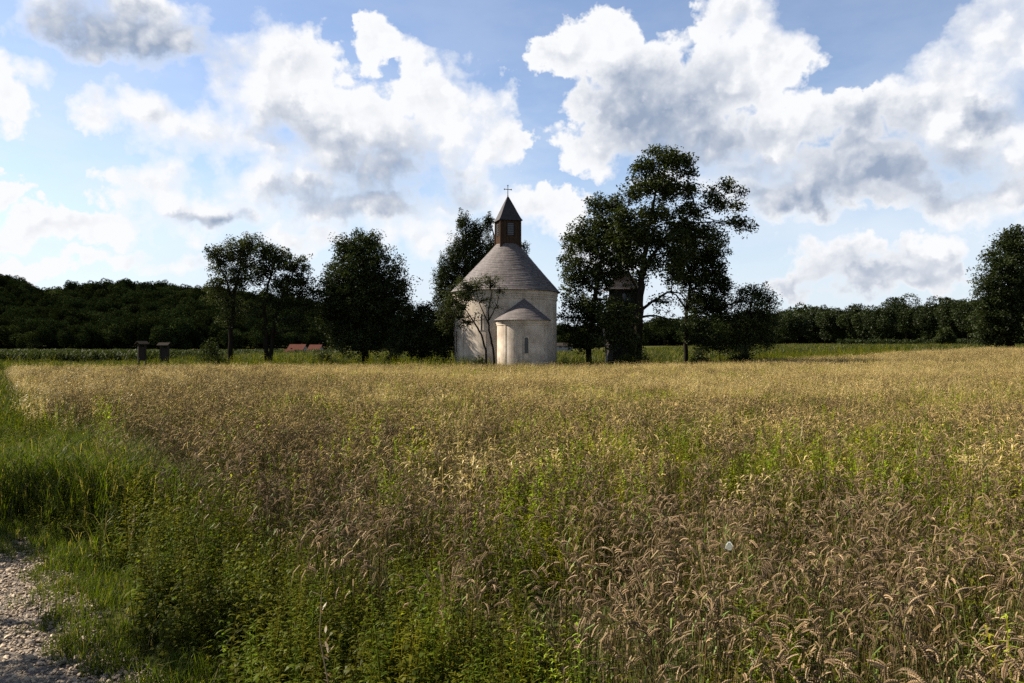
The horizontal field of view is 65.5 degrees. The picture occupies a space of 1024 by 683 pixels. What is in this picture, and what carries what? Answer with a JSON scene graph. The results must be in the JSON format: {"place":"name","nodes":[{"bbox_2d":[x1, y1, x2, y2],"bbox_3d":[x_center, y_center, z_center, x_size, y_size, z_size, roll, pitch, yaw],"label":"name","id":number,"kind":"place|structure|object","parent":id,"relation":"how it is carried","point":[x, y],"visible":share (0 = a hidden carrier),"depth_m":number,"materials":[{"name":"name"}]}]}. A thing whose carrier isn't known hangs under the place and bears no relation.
{"place":"outdoors","nodes":[
{"label":"outdoors","id":0,"kind":"place"},
{"bbox_2d":[0,532,173,682],"bbox_3d":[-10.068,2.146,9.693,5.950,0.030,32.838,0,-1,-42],"label":"gravel path","id":1,"kind":"structure","parent":0,"point":[39,668],"depth_m":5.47,"materials":[{"name":"grey gravel"}]},
{"bbox_2d":[0,0,1023,325],"label":"sky","id":2,"kind":"structure","parent":0,"point":[877,146],"materials":[{"name":"blue"}]},
{"bbox_2d":[2,343,1023,682],"bbox_3d":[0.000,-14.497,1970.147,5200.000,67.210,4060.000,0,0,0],"label":"ground","id":3,"kind":"structure","parent":0,"point":[548,597],"depth_m":6.32,"materials":[{"name":"soil"}]},
{"bbox_2d":[135,341,148,366],"bbox_3d":[-26.480,1.297,56.992,0.640,2.668,0.769,0,0,32],"label":"notice board","id":4,"kind":"object","parent":3,"relation":"on","point":[141,353],"visible":0.83,"depth_m":56.93,"materials":[{"name":"brown wood"}]},
{"bbox_2d":[0,348,322,362],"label":"maize","id":5,"kind":"object","parent":3,"relation":"on","point":[72,354],"visible":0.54,"depth_m":86.00,"materials":[{"name":"green plant"}]},
{"bbox_2d":[156,342,172,365],"bbox_3d":[-26.179,1.373,59.992,0.918,2.596,0.640,0,0,8],"label":"notice board","id":6,"kind":"object","parent":3,"relation":"on","point":[164,353],"visible":0.81,"depth_m":59.96,"materials":[{"name":"brown wood"}]},
{"bbox_2d":[193,337,230,365],"bbox_3d":[-23.383,1.147,61.648,2.826,2.982,2.552,0,0,0],"label":"bush","id":7,"kind":"object","parent":3,"relation":"on","point":[209,351],"visible":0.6,"depth_m":61.28,"materials":[{"name":"green plant"}]},
{"bbox_2d":[199,231,264,362],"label":"tree","id":8,"kind":"object","parent":3,"relation":"on","point":[240,257],"visible":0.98,"depth_m":65.74,"materials":[{"name":"green plant"}]},
{"bbox_2d":[243,236,322,363],"bbox_3d":[-18.547,-2.984,64.924,6.596,11.267,3.861,0,0,21],"label":"tree","id":9,"kind":"object","parent":3,"relation":"on","point":[283,284],"visible":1,"depth_m":64.68,"materials":[{"name":"green plant"}]},
{"bbox_2d":[287,343,307,351],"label":"house","id":10,"kind":"structure","parent":3,"relation":"on","point":[301,346],"depth_m":283.93,"materials":[{"name":"red tile"}]},
{"bbox_2d":[307,343,324,350],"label":"house","id":11,"kind":"structure","parent":3,"relation":"on","point":[318,346],"depth_m":261.02,"materials":[{"name":"red tile"}]},
{"bbox_2d":[310,348,342,365],"bbox_3d":[-14.368,1.520,61.128,2.552,2.304,2.428,0,0,15],"label":"bush","id":12,"kind":"object","parent":3,"relation":"on","point":[322,355],"visible":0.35,"depth_m":60.76,"materials":[{"name":"green plant"}]},
{"bbox_2d":[309,227,420,364],"bbox_3d":[-12.282,-3.408,65.967,8.728,12.372,7.153,0,0,-32],"label":"tree","id":13,"kind":"object","parent":3,"relation":"on","point":[355,302],"visible":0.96,"depth_m":64.88,"materials":[{"name":"green plant"}]},
{"bbox_2d":[381,348,408,363],"bbox_3d":[-9.072,1.558,62.133,2.305,2.179,1.699,0,0,0],"label":"bush","id":14,"kind":"object","parent":3,"relation":"on","point":[392,355],"visible":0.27,"depth_m":62.01,"materials":[{"name":"green plant"}]},
{"bbox_2d":[380,299,454,363],"bbox_3d":[-7.386,-0.419,64.130,6.401,6.124,3.908,0,0,0],"label":"tree","id":15,"kind":"object","parent":3,"relation":"on","point":[417,326],"visible":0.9,"depth_m":63.59,"materials":[{"name":"green plant"}]},
{"bbox_2d":[429,207,488,331],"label":"birch tree","id":16,"kind":"object","parent":3,"relation":"on","point":[452,269],"visible":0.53,"depth_m":71.76,"materials":[{"name":"green plant"}]},
{"bbox_2d":[434,273,507,365],"bbox_3d":[-3.006,-1.218,57.538,5.472,7.658,2.906,0,0,0],"label":"young tree","id":17,"kind":"object","parent":3,"relation":"on","point":[464,293],"visible":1,"depth_m":57.41,"materials":[{"name":"green plant"}]},
{"bbox_2d":[469,355,489,368],"bbox_3d":[-2.320,1.783,57.878,1.858,1.698,1.802,0,0,0],"label":"bush","id":18,"kind":"object","parent":3,"relation":"on","point":[479,361],"visible":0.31,"depth_m":57.73,"materials":[{"name":"green plant"}]},
{"bbox_2d":[450,185,559,366],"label":"round church","id":19,"kind":"structure","parent":3,"relation":"on","point":[523,325],"depth_m":61.45,"materials":[{"name":"paint"}]},
{"bbox_2d":[456,330,457,352],"bbox_3d":[-4.322,-0.029,63.208,0.175,1.850,0.480,0,0,-25],"label":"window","id":20,"kind":"structure","parent":19,"relation":"in","point":[456,330],"depth_m":63.10,"materials":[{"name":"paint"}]},
{"bbox_2d":[480,313,484,330],"bbox_3d":[-2.255,-1.492,61.205,0.440,1.350,0.175,0,0,24],"label":"window","id":21,"kind":"structure","parent":19,"relation":"in","point":[481,313],"depth_m":61.19,"materials":[{"name":"paint"}]},
{"bbox_2d":[482,211,529,255],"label":"birch tree","id":22,"kind":"object","parent":3,"relation":"on","point":[487,223],"visible":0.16,"depth_m":76.22,"materials":[{"name":"green plant"}]},
{"bbox_2d":[0,344,1023,682],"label":"weeds","id":23,"kind":"object","parent":3,"relation":"on","point":[418,650],"visible":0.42,"depth_m":6.39,"materials":[{"name":"green plant"}]},
{"bbox_2d":[0,342,1023,682],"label":"grass","id":24,"kind":"structure","parent":3,"relation":"on","point":[22,470],"depth_m":8.72,"materials":[{"name":"green plant"}]},
{"bbox_2d":[0,274,1023,349],"bbox_3d":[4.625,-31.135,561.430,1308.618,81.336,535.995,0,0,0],"label":"forest","id":25,"kind":"object","parent":3,"relation":"on","point":[122,313],"visible":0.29,"depth_m":384.69,"materials":[{"name":"green plant"}]},
{"bbox_2d":[1,345,1023,682],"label":"wheat","id":26,"kind":"object","parent":3,"relation":"on","point":[305,439],"visible":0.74,"depth_m":7.77,"materials":[{"name":"beige plant"}]},
{"bbox_2d":[722,542,732,550],"bbox_3d":[1.224,1.167,4.543,0.068,0.048,0.030,0,0,15],"label":"butterfly","id":27,"kind":"object","parent":26,"relation":"on","point":[729,545],"visible":1,"depth_m":4.53},
{"bbox_2d":[2,344,1023,577],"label":"straw grass","id":28,"kind":"structure","parent":3,"relation":"on","point":[579,371],"depth_m":27.98,"materials":[{"name":"beige plant"}]},
{"bbox_2d":[557,343,572,350],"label":"house","id":29,"kind":"structure","parent":3,"relation":"on","point":[560,346],"depth_m":296.99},
{"bbox_2d":[556,191,646,363],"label":"walnut tree","id":30,"kind":"object","parent":3,"relation":"on","point":[592,312],"visible":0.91,"depth_m":65.42,"materials":[{"name":"green plant"}]},
{"bbox_2d":[603,328,607,363],"bbox_3d":[7.439,0.778,62.996,0.537,3.629,0.050,0,0,0],"label":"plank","id":31,"kind":"object","parent":3,"relation":"on","point":[605,347],"visible":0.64,"depth_m":62.97,"materials":[{"name":"brown wood"}]},
{"bbox_2d":[604,272,637,363],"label":"bell tower","id":32,"kind":"structure","parent":3,"relation":"on","point":[625,298],"depth_m":65.58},
{"bbox_2d":[614,341,650,364],"bbox_3d":[9.348,1.261,62.412,2.884,2.763,2.811,0,0,0],"label":"bush","id":33,"kind":"object","parent":3,"relation":"on","point":[631,353],"visible":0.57,"depth_m":61.88,"materials":[{"name":"green plant"}]},
{"bbox_2d":[602,143,758,363],"bbox_3d":[13.630,-6.660,64.127,12.595,18.756,4.851,0,0,0],"label":"cherry tree","id":34,"kind":"object","parent":3,"relation":"on","point":[638,235],"visible":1,"depth_m":63.70,"materials":[{"name":"green plant"}]},
{"bbox_2d":[685,346,710,364],"bbox_3d":[14.719,1.464,62.017,2.353,2.284,2.449,0,0,0],"label":"bush","id":35,"kind":"object","parent":3,"relation":"on","point":[699,356],"visible":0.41,"depth_m":61.79,"materials":[{"name":"green plant"}]},
{"bbox_2d":[663,224,736,364],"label":"tree","id":36,"kind":"object","parent":3,"relation":"on","point":[705,277],"visible":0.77,"depth_m":66.40,"materials":[{"name":"green plant"}]},
{"bbox_2d":[727,344,757,363],"bbox_3d":[17.933,1.362,62.282,2.302,2.335,2.155,0,-1,-40],"label":"bush","id":37,"kind":"object","parent":3,"relation":"on","point":[741,358],"visible":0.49,"depth_m":62.33,"materials":[{"name":"green plant"}]},
{"bbox_2d":[715,280,788,356],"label":"bushy tree","id":38,"kind":"object","parent":3,"relation":"on","point":[761,320],"visible":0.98,"depth_m":65.67,"materials":[{"name":"green plant"}]},
{"bbox_2d":[768,311,791,343],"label":"tree","id":39,"kind":"object","parent":3,"relation":"on","point":[784,340],"visible":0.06,"depth_m":280.66,"materials":[{"name":"green plant"}]},
{"bbox_2d":[771,310,809,343],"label":"tree","id":40,"kind":"object","parent":3,"relation":"on","point":[796,327],"visible":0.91,"depth_m":242.19,"materials":[{"name":"green plant"}]},
{"bbox_2d":[801,307,825,343],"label":"tree","id":41,"kind":"object","parent":3,"relation":"on","point":[813,330],"visible":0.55,"depth_m":278.68,"materials":[{"name":"green plant"}]},
{"bbox_2d":[718,344,910,354],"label":"green crop","id":42,"kind":"object","parent":3,"relation":"on","point":[815,348],"visible":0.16,"depth_m":107.37,"materials":[{"name":"green plant"}]},
{"bbox_2d":[814,306,848,343],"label":"tree","id":43,"kind":"object","parent":3,"relation":"on","point":[826,320],"visible":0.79,"depth_m":267.33,"materials":[{"name":"green plant"}]},
{"bbox_2d":[836,303,873,342],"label":"tree","id":44,"kind":"object","parent":3,"relation":"on","point":[852,317],"visible":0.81,"depth_m":256.99,"materials":[{"name":"green plant"}]},
{"bbox_2d":[861,300,899,342],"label":"tree","id":45,"kind":"object","parent":3,"relation":"on","point":[881,321],"visible":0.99,"depth_m":242.79,"materials":[{"name":"green plant"}]},
{"bbox_2d":[884,293,921,339],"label":"tree","id":46,"kind":"object","parent":3,"relation":"on","point":[905,316],"visible":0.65,"depth_m":279.25,"materials":[{"name":"green plant"}]},
{"bbox_2d":[835,338,985,344],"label":"hedge","id":47,"kind":"object","parent":3,"relation":"on","point":[847,341],"visible":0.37,"depth_m":184.44,"materials":[{"name":"green plant"}]},
{"bbox_2d":[912,295,945,341],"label":"tree","id":48,"kind":"object","parent":3,"relation":"on","point":[925,319],"visible":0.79,"depth_m":267.38,"materials":[{"name":"green plant"}]},
{"bbox_2d":[933,327,958,344],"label":"bush","id":49,"kind":"object","parent":3,"relation":"on","point":[945,335],"visible":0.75,"depth_m":174.25,"materials":[{"name":"green plant"}]},
{"bbox_2d":[932,297,961,335],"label":"tree","id":50,"kind":"object","parent":3,"relation":"on","point":[944,313],"visible":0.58,"depth_m":255.32,"materials":[{"name":"green plant"}]},
{"bbox_2d":[950,299,983,339],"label":"tree","id":51,"kind":"object","parent":3,"relation":"on","point":[961,310],"visible":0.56,"depth_m":244.70,"materials":[{"name":"green plant"}]},
{"bbox_2d":[963,224,1023,347],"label":"lone tree","id":52,"kind":"object","parent":3,"relation":"on","point":[999,321],"visible":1,"depth_m":85.08,"materials":[{"name":"green plant"}]}
]}

